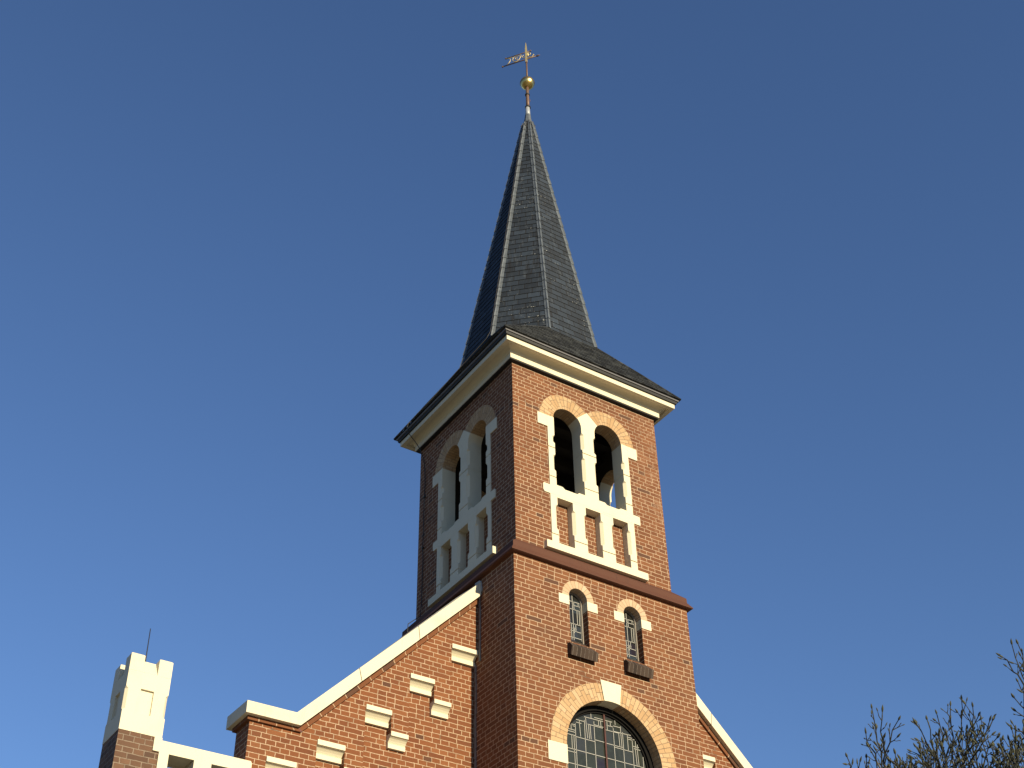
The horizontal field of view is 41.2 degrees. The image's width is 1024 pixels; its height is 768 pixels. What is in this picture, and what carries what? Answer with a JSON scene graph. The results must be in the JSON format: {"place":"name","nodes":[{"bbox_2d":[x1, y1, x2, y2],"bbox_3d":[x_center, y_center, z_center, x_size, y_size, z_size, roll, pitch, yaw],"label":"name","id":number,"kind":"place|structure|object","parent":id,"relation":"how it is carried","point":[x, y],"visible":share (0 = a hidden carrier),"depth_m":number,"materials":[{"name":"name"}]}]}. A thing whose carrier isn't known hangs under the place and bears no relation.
{"place":"outdoors","nodes":[
{"label":"outdoors","id":0,"kind":"place"},
{"bbox_2d":[0,0,1023,767],"label":"sky","id":1,"kind":"structure","parent":0,"point":[244,244],"materials":[{"name":"blue"}]},
{"label":"ground","id":2,"kind":"structure","parent":0,"visible":0},
{"bbox_2d":[98,113,752,767],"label":"church","id":3,"kind":"structure","parent":2,"relation":"on","point":[548,629],"depth_m":17.56,"materials":[{"name":"red brick"}]},
{"bbox_2d":[145,628,150,661],"bbox_3d":[-3.933,2.861,14.673,0.014,0.497,0.011,11,-41,-15],"label":"lightning rod","id":4,"kind":"object","parent":3,"relation":"on","point":[147,645],"visible":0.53,"depth_m":14.69,"materials":[{"name":"black metal"}]},
{"bbox_2d":[407,132,521,632],"bbox_3d":[-0.654,-0.443,21.398,1.670,10.351,1.049,-29,-47,30],"label":"lightning cable","id":5,"kind":"object","parent":3,"relation":"attached to","point":[424,497],"visible":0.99,"depth_m":20.63,"materials":[{"name":"black metal"}]},
{"bbox_2d":[502,43,539,114],"bbox_3d":[0.179,-5.798,25.861,0.771,2.190,0.281,-5,-39,4],"label":"weather vane","id":6,"kind":"object","parent":3,"relation":"on","point":[527,83],"visible":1,"depth_m":25.70,"materials":[{"name":"brown metal"}]},
{"bbox_2d":[558,581,598,661],"bbox_3d":[0.826,2.959,16.982,0.598,1.104,0.235,22,-44,-26],"label":"narrow window","id":7,"kind":"structure","parent":3,"relation":"in","point":[579,599],"depth_m":17.12,"materials":[{"name":"beige glass"}]},
{"bbox_2d":[548,679,676,767],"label":"arch","id":8,"kind":"structure","parent":3,"relation":"in","point":[592,727],"depth_m":16.46,"materials":[{"name":"beige brick"}]},
{"bbox_2d":[614,599,653,678],"bbox_3d":[1.544,3.247,17.358,0.598,1.104,0.235,22,-44,-26],"label":"narrow window","id":9,"kind":"structure","parent":3,"relation":"in","point":[632,625],"depth_m":17.50,"materials":[{"name":"beige glass"}]},
{"label":"pavement","id":10,"kind":"structure","parent":0,"visible":0},
{"bbox_2d":[842,639,1023,767],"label":"magnolia tree","id":11,"kind":"object","parent":10,"relation":"on","point":[1015,760],"visible":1,"depth_m":9.21,"materials":[{"name":"brown plant"}]}
]}

